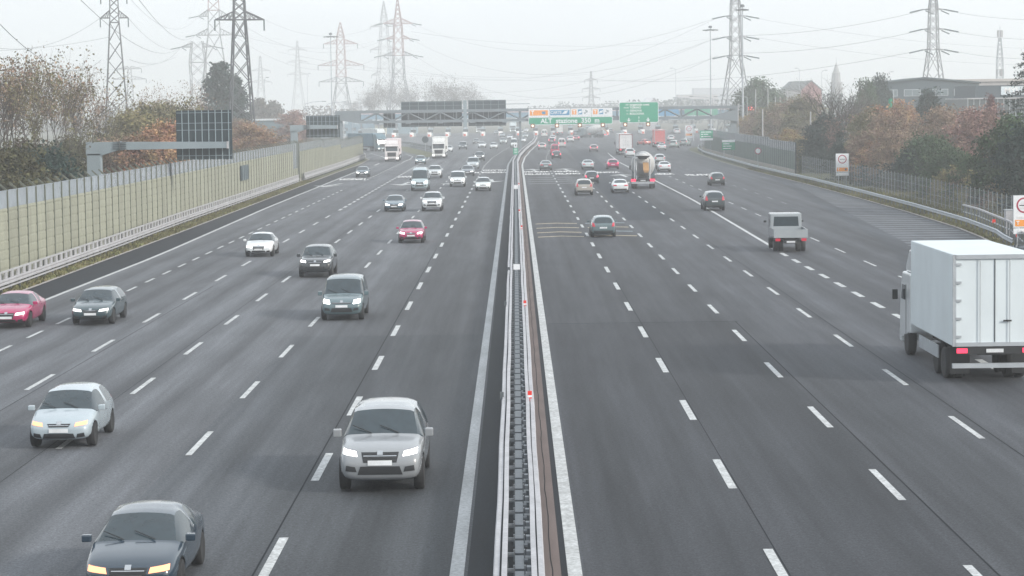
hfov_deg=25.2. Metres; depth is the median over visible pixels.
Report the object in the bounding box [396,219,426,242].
hatchback car
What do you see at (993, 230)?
guard rail
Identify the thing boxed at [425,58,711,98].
power cable
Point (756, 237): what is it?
channel line
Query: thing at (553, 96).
power cable
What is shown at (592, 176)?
hatchback car
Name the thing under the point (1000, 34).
telecom tower
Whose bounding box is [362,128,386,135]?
articulated lorry
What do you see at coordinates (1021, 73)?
cedar tree
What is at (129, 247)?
grass
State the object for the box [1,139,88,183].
tree
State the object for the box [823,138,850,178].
tree
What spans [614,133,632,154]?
articulated lorry
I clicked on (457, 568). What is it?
edge line
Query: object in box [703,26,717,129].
light mast
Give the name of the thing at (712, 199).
suv car
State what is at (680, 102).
wood
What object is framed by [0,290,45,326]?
saloon car
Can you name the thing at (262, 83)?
electricity pylon
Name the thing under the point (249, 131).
tree
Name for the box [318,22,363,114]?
electricity pylon
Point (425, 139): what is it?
sign post
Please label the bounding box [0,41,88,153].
tree
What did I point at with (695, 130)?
toll booth
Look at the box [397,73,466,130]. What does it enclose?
tree
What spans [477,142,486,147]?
saloon car
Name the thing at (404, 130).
shed
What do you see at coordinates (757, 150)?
speed sign
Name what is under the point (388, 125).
sign board
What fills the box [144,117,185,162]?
tree
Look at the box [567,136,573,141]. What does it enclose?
suv car
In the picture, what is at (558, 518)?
median gutter
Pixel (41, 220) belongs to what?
noise wall
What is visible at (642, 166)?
concrete mixer truck
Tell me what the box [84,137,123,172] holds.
tree
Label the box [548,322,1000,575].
resurfaced lane
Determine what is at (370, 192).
lane marking
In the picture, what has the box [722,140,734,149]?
green sign
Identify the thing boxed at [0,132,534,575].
carriageway
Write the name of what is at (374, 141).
articulated lorry
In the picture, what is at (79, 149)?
tree
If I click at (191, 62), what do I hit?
electricity pylon
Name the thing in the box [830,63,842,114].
church tower
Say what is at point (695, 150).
verge
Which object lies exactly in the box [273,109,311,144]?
tree
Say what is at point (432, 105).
sign board
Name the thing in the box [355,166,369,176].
saloon car
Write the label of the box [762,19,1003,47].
power cable
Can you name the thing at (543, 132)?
panel van
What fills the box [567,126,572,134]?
toll booth
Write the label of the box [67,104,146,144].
tree
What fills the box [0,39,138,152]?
tree
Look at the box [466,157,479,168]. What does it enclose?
van
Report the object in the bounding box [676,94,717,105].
apartment block
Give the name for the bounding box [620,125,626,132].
toll booth
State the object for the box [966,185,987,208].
shrub
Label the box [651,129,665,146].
box truck
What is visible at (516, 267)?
kilometre marker
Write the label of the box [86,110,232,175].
cantilever sign
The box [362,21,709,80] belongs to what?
power cable
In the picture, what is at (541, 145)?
hatchback car
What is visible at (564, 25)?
sky
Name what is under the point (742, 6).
light mast
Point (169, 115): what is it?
tree
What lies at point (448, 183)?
road arrow
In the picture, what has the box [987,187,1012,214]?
shrub
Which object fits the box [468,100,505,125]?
sign board
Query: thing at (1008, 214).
control cabinet
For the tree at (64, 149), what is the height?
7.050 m
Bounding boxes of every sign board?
[383,113,394,127]
[401,101,461,126]
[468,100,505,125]
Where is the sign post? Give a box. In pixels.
[422,136,428,150]
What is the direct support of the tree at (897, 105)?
on the ground at (615, 125)
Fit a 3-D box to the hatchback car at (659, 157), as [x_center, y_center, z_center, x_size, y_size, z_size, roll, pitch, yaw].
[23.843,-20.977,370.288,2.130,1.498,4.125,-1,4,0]
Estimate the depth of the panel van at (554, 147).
442.56 m
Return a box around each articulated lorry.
[347,133,386,150]
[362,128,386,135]
[383,138,401,161]
[430,136,447,157]
[475,126,481,132]
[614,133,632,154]
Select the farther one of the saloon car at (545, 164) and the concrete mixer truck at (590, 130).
the concrete mixer truck at (590, 130)
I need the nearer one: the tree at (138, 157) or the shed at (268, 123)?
the tree at (138, 157)
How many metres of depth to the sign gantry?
462.60 m
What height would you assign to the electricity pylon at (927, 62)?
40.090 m
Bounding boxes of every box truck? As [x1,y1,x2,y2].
[510,122,515,131]
[556,125,562,134]
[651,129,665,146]
[892,240,1023,377]
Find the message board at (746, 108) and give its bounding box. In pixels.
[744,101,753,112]
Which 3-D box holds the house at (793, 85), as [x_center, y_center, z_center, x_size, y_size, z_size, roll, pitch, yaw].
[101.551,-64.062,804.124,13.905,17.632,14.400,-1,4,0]
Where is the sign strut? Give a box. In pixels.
[463,100,466,126]
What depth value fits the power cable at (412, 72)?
805.58 m
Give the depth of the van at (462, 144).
523.07 m
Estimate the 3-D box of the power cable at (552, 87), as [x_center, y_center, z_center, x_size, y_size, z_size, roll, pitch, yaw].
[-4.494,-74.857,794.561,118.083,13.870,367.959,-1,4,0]
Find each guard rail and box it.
[0,153,365,291]
[401,141,431,151]
[697,143,1015,244]
[1010,245,1023,249]
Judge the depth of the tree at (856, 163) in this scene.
259.51 m
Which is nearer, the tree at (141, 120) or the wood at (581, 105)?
the tree at (141, 120)
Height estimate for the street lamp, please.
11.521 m
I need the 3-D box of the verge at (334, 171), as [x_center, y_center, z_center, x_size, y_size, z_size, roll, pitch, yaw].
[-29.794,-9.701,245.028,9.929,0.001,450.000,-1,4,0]
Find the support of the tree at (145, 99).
on the ground at (615, 125)
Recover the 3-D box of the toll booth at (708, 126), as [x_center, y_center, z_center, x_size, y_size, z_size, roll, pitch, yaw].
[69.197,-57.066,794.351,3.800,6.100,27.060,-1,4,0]
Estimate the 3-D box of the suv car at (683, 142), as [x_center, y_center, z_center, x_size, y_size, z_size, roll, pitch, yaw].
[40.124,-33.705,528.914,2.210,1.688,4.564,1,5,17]
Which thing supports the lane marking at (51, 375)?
on the carriageway at (56, 504)
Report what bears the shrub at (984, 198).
on the grass field
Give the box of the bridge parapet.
[962,204,1023,244]
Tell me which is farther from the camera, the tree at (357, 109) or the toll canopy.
the tree at (357, 109)
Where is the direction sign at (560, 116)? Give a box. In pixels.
[528,108,612,124]
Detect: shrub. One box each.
[819,157,849,179]
[835,160,865,183]
[849,159,884,186]
[871,160,898,188]
[924,169,950,198]
[932,164,958,201]
[946,168,968,202]
[951,170,980,205]
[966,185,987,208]
[975,179,1003,210]
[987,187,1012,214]
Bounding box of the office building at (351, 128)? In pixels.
[345,119,375,135]
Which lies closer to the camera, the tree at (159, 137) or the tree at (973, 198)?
the tree at (973, 198)
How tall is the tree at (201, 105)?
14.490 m
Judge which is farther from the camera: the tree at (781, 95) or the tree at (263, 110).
the tree at (263, 110)
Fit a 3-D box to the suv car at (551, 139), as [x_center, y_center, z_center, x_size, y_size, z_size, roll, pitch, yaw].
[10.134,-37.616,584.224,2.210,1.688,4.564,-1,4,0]
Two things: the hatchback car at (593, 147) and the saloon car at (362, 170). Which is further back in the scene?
the hatchback car at (593, 147)
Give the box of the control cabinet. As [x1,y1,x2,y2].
[1003,209,1012,236]
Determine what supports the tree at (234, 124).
on the ground at (615, 125)
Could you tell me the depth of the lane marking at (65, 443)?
87.20 m
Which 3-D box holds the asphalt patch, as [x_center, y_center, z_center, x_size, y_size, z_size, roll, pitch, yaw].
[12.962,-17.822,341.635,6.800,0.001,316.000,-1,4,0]
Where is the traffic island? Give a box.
[401,147,431,156]
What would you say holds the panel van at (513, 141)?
on the carriageway at (56, 504)
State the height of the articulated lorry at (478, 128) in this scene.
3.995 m
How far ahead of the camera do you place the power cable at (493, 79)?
808.84 m
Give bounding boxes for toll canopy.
[343,109,728,128]
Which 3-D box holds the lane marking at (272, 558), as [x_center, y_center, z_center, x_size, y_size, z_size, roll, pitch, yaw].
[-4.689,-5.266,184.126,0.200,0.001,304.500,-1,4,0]
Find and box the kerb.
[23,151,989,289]
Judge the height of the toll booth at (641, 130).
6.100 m
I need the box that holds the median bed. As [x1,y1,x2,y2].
[501,141,538,575]
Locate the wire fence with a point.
(922, 192)
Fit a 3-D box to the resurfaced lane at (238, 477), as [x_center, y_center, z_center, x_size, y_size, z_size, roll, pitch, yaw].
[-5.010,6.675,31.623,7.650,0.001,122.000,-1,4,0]
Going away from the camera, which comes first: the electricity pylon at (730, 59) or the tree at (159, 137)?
the tree at (159, 137)
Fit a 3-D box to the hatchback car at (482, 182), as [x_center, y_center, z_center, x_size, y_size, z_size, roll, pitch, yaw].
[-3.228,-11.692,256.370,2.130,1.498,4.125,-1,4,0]
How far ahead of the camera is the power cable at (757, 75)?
648.04 m
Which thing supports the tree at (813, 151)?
on the grass field
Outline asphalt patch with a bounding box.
[568,150,674,219]
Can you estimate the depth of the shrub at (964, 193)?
198.36 m
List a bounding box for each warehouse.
[692,88,745,105]
[955,78,1023,85]
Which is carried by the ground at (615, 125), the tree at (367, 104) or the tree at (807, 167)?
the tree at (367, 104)
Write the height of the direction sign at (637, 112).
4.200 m
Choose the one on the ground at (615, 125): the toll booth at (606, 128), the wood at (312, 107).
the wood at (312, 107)
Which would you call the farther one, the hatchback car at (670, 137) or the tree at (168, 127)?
the hatchback car at (670, 137)
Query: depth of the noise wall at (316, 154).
338.54 m
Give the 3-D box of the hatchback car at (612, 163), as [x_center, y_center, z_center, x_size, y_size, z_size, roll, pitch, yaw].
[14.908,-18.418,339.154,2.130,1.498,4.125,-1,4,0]
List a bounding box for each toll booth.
[338,121,347,137]
[391,119,400,136]
[409,128,416,136]
[427,127,433,136]
[445,128,451,136]
[462,118,468,135]
[480,127,485,135]
[498,127,502,135]
[512,117,522,135]
[533,126,538,134]
[550,126,555,134]
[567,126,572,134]
[602,124,609,133]
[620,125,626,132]
[636,125,644,133]
[655,116,663,129]
[670,116,680,132]
[688,115,698,132]
[705,115,715,129]
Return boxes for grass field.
[711,152,1003,215]
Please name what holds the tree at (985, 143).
on the grass field
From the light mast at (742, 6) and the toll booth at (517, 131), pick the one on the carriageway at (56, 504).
the toll booth at (517, 131)
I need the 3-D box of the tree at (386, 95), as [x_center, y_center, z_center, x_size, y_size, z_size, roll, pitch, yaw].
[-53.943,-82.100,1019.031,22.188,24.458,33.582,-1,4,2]
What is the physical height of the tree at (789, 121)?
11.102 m
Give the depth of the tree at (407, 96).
1056.93 m
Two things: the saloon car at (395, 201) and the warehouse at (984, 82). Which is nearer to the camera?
the saloon car at (395, 201)
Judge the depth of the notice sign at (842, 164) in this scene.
254.63 m
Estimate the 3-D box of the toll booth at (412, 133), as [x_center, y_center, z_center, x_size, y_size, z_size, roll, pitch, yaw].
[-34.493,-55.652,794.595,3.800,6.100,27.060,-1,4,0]
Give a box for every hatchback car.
[28,382,114,445]
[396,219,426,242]
[414,155,426,163]
[448,145,452,151]
[472,138,479,143]
[474,177,492,190]
[489,142,497,148]
[538,143,546,148]
[550,151,561,158]
[582,171,599,182]
[587,215,616,236]
[588,144,598,151]
[605,159,618,168]
[637,139,650,144]
[653,154,665,162]
[667,135,674,140]
[706,172,724,185]
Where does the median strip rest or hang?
on the carriageway at (965, 485)
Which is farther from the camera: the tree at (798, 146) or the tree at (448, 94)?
the tree at (448, 94)
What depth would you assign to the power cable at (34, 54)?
314.39 m
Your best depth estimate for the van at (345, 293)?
99.86 m
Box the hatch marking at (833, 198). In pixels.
[792,183,979,245]
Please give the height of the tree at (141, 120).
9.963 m
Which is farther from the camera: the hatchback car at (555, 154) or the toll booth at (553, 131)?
the toll booth at (553, 131)
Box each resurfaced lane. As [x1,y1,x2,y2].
[65,334,482,575]
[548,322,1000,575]
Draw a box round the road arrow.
[320,169,626,186]
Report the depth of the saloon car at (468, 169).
313.07 m
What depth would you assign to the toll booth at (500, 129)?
797.07 m
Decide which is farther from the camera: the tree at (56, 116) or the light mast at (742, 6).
the light mast at (742, 6)
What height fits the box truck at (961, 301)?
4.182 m
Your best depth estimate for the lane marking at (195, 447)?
74.96 m
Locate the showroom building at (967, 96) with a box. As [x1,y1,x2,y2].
[945,85,1023,136]
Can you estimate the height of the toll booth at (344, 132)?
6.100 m
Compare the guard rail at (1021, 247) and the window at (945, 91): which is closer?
the guard rail at (1021, 247)
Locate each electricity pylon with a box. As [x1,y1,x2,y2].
[100,0,128,128]
[113,66,146,131]
[171,41,223,104]
[187,0,242,104]
[214,0,264,135]
[251,56,269,104]
[287,41,308,113]
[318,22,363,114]
[370,1,398,109]
[374,0,421,109]
[582,71,599,107]
[712,0,758,130]
[909,0,958,78]
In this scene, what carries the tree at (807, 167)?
on the grass field
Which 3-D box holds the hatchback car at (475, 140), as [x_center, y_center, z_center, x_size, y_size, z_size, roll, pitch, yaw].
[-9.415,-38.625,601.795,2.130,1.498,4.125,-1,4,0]
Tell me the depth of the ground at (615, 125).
1082.67 m
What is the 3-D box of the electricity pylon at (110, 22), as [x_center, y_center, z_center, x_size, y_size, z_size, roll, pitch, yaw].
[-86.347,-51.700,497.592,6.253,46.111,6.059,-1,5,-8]
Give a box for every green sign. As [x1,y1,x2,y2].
[700,130,712,139]
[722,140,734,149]
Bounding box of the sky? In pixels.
[0,0,1023,120]
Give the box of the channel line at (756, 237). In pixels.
[608,153,767,244]
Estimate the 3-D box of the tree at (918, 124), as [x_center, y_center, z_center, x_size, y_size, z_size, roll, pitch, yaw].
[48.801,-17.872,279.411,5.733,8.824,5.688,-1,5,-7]
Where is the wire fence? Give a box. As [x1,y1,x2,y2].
[802,156,1011,220]
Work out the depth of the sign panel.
232.45 m
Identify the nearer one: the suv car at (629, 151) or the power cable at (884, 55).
the suv car at (629, 151)
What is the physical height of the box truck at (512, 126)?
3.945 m
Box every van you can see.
[318,273,368,319]
[409,167,429,190]
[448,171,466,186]
[458,141,467,148]
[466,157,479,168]
[510,138,517,145]
[541,129,546,136]
[550,144,559,154]
[557,138,565,147]
[673,128,679,133]
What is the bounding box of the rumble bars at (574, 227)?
[536,223,636,236]
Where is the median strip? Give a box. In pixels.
[519,141,560,575]
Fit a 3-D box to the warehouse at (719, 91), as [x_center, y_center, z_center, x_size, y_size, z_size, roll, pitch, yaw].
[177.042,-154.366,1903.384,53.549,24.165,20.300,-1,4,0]
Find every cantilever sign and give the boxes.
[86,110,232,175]
[290,115,339,173]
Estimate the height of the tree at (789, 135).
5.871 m
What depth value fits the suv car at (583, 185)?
237.88 m
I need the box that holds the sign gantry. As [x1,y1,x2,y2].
[335,103,738,150]
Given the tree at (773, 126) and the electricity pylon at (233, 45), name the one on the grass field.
the tree at (773, 126)
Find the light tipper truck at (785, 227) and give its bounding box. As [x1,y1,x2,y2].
[763,212,807,250]
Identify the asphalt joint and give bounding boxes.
[0,212,1023,575]
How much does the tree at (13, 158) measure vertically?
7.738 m
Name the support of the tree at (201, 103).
on the ground at (615, 125)
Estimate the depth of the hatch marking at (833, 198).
174.35 m
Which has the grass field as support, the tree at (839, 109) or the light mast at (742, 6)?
the tree at (839, 109)
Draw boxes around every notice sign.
[685,125,692,137]
[836,153,848,182]
[1013,195,1023,244]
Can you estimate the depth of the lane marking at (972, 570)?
65.72 m
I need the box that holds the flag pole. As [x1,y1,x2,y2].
[889,90,893,108]
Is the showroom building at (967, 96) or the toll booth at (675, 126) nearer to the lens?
the showroom building at (967, 96)
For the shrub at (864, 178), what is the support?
on the grass field
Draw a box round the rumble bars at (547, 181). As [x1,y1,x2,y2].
[532,177,564,183]
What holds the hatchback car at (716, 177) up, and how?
on the carriageway at (965, 485)
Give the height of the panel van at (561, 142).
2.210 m
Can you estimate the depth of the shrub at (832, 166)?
275.31 m
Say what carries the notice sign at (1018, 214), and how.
on the verge at (695, 150)
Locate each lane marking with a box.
[0,190,341,350]
[24,215,330,389]
[56,210,378,448]
[186,178,449,454]
[258,171,481,575]
[339,173,403,209]
[550,171,787,575]
[593,188,981,575]
[613,178,983,437]
[670,176,901,277]
[771,248,992,368]
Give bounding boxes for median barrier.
[493,136,544,575]
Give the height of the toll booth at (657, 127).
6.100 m
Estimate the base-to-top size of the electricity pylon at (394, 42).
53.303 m
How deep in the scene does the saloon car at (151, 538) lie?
43.53 m
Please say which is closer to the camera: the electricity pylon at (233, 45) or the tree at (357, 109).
the electricity pylon at (233, 45)
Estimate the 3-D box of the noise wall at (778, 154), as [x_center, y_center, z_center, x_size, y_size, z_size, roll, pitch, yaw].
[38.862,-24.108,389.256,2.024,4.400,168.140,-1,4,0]
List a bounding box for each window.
[904,89,920,95]
[932,89,947,95]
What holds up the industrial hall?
on the ground at (615, 125)
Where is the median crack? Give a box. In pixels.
[520,177,552,575]
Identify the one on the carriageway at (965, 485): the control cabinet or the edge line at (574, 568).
the edge line at (574, 568)
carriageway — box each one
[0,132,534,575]
[521,129,1023,575]
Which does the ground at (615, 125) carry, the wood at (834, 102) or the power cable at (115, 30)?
the wood at (834, 102)
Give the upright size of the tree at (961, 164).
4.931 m
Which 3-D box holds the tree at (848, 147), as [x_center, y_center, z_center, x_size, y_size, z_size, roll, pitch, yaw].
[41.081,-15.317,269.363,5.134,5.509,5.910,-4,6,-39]
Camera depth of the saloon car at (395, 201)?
205.88 m
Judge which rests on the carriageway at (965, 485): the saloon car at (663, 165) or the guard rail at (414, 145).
the saloon car at (663, 165)
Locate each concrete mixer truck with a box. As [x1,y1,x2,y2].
[578,125,607,137]
[629,151,656,187]
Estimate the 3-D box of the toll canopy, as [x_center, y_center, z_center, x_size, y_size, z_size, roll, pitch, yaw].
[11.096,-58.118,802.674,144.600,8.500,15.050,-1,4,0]
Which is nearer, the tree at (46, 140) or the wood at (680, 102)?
the tree at (46, 140)
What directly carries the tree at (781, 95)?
on the ground at (615, 125)
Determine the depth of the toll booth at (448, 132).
797.11 m
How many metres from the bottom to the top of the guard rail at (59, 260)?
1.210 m
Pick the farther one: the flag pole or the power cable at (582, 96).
the power cable at (582, 96)
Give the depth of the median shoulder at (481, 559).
62.35 m
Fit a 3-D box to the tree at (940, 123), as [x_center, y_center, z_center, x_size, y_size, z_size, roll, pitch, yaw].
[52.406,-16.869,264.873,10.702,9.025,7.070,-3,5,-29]
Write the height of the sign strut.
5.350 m
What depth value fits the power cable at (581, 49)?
694.56 m
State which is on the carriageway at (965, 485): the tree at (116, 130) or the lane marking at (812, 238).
the lane marking at (812, 238)
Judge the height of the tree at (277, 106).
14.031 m
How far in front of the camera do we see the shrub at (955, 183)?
202.79 m
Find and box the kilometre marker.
[513,264,519,274]
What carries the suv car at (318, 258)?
on the carriageway at (56, 504)
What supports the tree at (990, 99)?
on the ground at (615, 125)
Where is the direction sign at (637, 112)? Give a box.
[619,102,658,122]
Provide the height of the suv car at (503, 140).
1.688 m
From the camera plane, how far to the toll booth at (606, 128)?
792.00 m
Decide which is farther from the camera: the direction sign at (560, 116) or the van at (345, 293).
the direction sign at (560, 116)
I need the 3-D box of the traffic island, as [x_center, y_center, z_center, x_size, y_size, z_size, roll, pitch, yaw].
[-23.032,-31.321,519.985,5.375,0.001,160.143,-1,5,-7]
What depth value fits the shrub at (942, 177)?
208.13 m
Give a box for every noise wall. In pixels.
[0,140,298,286]
[296,135,362,181]
[704,129,795,172]
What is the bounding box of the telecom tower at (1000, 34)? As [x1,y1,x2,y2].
[996,30,1003,78]
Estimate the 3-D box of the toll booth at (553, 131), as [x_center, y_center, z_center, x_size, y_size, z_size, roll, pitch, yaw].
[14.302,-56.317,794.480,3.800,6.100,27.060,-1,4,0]
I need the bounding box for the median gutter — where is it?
[521,142,567,575]
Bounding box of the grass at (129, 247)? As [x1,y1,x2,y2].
[0,167,1016,294]
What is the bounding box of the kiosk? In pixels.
[374,124,386,133]
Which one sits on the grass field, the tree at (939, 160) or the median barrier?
the tree at (939, 160)
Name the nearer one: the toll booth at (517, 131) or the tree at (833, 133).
the tree at (833, 133)
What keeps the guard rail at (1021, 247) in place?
on the ground at (615, 125)
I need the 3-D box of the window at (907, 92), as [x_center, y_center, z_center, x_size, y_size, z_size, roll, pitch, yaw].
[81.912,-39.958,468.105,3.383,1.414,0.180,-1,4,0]
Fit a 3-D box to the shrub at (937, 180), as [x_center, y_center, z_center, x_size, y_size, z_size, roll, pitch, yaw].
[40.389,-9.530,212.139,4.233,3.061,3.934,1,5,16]
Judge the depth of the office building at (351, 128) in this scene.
847.99 m
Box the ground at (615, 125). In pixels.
[0,109,956,227]
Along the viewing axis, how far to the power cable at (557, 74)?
754.60 m
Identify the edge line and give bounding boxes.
[45,163,379,299]
[449,141,530,575]
[521,141,582,575]
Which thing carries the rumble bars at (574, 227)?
on the carriageway at (965, 485)
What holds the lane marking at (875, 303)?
on the carriageway at (965, 485)
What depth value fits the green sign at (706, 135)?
438.98 m
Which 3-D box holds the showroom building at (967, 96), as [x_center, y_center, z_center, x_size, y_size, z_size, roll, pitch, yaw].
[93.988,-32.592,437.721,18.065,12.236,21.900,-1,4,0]
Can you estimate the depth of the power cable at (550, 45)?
804.25 m
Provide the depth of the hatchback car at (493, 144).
524.03 m
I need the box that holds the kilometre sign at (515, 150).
[513,143,517,156]
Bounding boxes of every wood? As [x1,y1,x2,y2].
[0,105,369,133]
[462,100,618,123]
[627,98,734,123]
[719,93,856,124]
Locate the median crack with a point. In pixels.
(540, 428)
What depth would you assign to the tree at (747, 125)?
452.83 m
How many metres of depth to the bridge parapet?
158.03 m
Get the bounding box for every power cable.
[0,24,100,70]
[81,0,175,52]
[280,52,585,76]
[306,63,714,80]
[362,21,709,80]
[363,57,714,100]
[371,40,710,92]
[416,32,712,45]
[417,19,711,51]
[417,37,716,74]
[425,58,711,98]
[609,53,904,81]
[743,11,918,35]
[756,37,1008,64]
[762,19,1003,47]
[764,33,907,52]
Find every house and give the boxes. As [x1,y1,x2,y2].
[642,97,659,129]
[780,80,822,113]
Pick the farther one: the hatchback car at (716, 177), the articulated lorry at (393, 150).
the articulated lorry at (393, 150)
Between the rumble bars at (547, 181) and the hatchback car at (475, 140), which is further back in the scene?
the hatchback car at (475, 140)
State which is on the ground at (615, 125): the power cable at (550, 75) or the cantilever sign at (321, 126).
the cantilever sign at (321, 126)
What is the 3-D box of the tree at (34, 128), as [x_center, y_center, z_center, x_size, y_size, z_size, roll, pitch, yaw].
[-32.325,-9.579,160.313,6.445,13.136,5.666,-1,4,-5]
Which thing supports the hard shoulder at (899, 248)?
on the carriageway at (965, 485)
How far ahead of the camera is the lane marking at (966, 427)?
77.54 m
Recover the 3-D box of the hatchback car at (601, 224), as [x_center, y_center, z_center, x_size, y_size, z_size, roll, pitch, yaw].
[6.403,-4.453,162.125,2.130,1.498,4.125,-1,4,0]
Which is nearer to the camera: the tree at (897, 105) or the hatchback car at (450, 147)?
the tree at (897, 105)
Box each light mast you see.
[323,33,337,139]
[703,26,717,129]
[736,4,748,119]
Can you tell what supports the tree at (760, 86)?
on the ground at (615, 125)
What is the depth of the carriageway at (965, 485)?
105.42 m
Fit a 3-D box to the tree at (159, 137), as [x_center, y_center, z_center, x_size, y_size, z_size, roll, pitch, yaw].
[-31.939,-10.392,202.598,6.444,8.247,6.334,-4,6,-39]
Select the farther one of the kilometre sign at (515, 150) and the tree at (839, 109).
the kilometre sign at (515, 150)
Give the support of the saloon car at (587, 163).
on the asphalt patch
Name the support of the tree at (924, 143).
on the grass field
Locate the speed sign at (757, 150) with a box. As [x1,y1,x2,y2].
[755,148,760,153]
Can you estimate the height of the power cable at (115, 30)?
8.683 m
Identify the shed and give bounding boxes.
[250,119,290,142]
[387,123,417,133]
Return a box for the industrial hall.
[884,77,980,127]
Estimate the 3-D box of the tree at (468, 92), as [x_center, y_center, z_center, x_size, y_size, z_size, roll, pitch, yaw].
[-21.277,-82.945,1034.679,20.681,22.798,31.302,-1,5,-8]
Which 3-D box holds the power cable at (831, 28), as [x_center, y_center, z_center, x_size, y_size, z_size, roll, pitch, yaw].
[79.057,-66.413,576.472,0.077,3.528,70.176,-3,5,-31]
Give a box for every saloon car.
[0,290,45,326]
[81,500,204,575]
[243,232,278,255]
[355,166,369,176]
[383,195,406,210]
[460,165,475,175]
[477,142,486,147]
[538,160,552,169]
[580,160,594,169]
[609,179,628,192]
[656,143,665,150]
[656,161,670,171]
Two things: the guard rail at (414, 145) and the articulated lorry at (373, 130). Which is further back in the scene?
the articulated lorry at (373, 130)
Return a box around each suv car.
[297,244,336,276]
[333,397,433,488]
[420,191,443,210]
[428,165,442,177]
[473,151,485,160]
[499,138,507,143]
[547,137,555,143]
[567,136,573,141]
[573,179,593,194]
[623,148,634,156]
[669,140,679,147]
[680,139,690,145]
[699,191,724,209]
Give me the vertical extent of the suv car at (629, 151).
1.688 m
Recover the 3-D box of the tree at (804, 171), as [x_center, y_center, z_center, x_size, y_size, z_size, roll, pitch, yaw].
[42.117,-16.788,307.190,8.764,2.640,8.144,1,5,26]
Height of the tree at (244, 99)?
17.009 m
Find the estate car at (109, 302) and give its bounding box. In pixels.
[70,285,126,323]
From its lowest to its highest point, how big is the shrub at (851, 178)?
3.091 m
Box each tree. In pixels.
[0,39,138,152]
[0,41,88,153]
[0,53,60,153]
[0,62,98,147]
[0,136,71,190]
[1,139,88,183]
[4,57,98,158]
[4,138,69,174]
[19,55,104,158]
[37,139,105,178]
[51,134,106,176]
[58,80,117,141]
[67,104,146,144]
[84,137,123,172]
[86,106,168,164]
[99,101,182,136]
[102,132,138,173]
[103,131,172,173]
[120,81,168,112]
[133,124,183,166]
[140,79,214,109]
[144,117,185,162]
[148,96,202,119]
[166,97,225,110]
[196,61,246,122]
[227,74,253,124]
[232,118,252,143]
[232,121,290,152]
[247,97,278,118]
[268,100,288,118]
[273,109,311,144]
[339,94,377,110]
[354,84,391,110]
[367,77,413,110]
[391,84,423,109]
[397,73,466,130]
[429,77,472,127]
[447,81,484,108]
[727,76,784,126]
[737,108,766,135]
[737,115,754,134]
[752,102,789,136]
[757,97,818,140]
[767,86,793,107]
[770,127,803,141]
[771,93,829,139]
[784,77,880,142]
[793,136,806,169]
[796,139,824,170]
[796,157,827,172]
[797,111,847,173]
[821,109,881,149]
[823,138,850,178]
[842,84,886,126]
[843,107,889,155]
[843,135,870,178]
[847,109,927,167]
[848,104,903,141]
[849,139,885,181]
[852,77,881,132]
[860,128,911,186]
[872,72,892,110]
[886,130,959,191]
[887,98,922,130]
[893,146,925,191]
[897,110,925,137]
[907,103,965,151]
[911,86,947,140]
[912,144,969,197]
[919,106,983,145]
[935,103,1005,157]
[939,151,984,203]
[962,151,998,205]
[965,112,1023,208]
[982,92,998,129]
[983,122,1023,211]
[996,49,1023,130]
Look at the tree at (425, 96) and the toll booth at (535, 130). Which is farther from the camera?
the tree at (425, 96)
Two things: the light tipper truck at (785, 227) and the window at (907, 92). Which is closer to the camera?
the light tipper truck at (785, 227)
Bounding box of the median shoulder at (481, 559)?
[467,141,532,575]
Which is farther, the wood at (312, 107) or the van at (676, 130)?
the wood at (312, 107)
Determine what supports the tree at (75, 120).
on the ground at (615, 125)
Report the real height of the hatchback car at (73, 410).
1.498 m
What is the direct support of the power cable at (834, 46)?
hanging from the electricity pylon at (730, 59)
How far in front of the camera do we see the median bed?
58.25 m
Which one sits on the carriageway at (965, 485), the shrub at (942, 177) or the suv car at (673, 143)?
the suv car at (673, 143)
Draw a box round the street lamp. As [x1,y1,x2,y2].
[673,97,693,140]
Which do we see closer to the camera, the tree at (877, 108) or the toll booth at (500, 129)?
the tree at (877, 108)
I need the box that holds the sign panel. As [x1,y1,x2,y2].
[240,164,248,180]
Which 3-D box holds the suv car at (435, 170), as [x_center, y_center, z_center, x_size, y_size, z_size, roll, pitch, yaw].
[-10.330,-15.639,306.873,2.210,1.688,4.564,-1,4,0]
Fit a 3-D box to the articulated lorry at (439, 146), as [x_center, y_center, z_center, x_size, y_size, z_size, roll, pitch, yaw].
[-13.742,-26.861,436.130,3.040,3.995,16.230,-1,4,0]
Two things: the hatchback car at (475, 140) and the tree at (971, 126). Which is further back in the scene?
the hatchback car at (475, 140)
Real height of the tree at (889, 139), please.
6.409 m
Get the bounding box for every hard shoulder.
[28,166,367,298]
[719,161,983,270]
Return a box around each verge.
[84,158,367,266]
[690,146,991,240]
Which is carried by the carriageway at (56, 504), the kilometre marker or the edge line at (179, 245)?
the edge line at (179, 245)
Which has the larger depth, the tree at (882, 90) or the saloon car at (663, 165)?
the tree at (882, 90)
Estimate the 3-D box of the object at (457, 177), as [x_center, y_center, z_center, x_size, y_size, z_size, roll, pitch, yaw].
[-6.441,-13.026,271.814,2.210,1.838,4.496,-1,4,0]

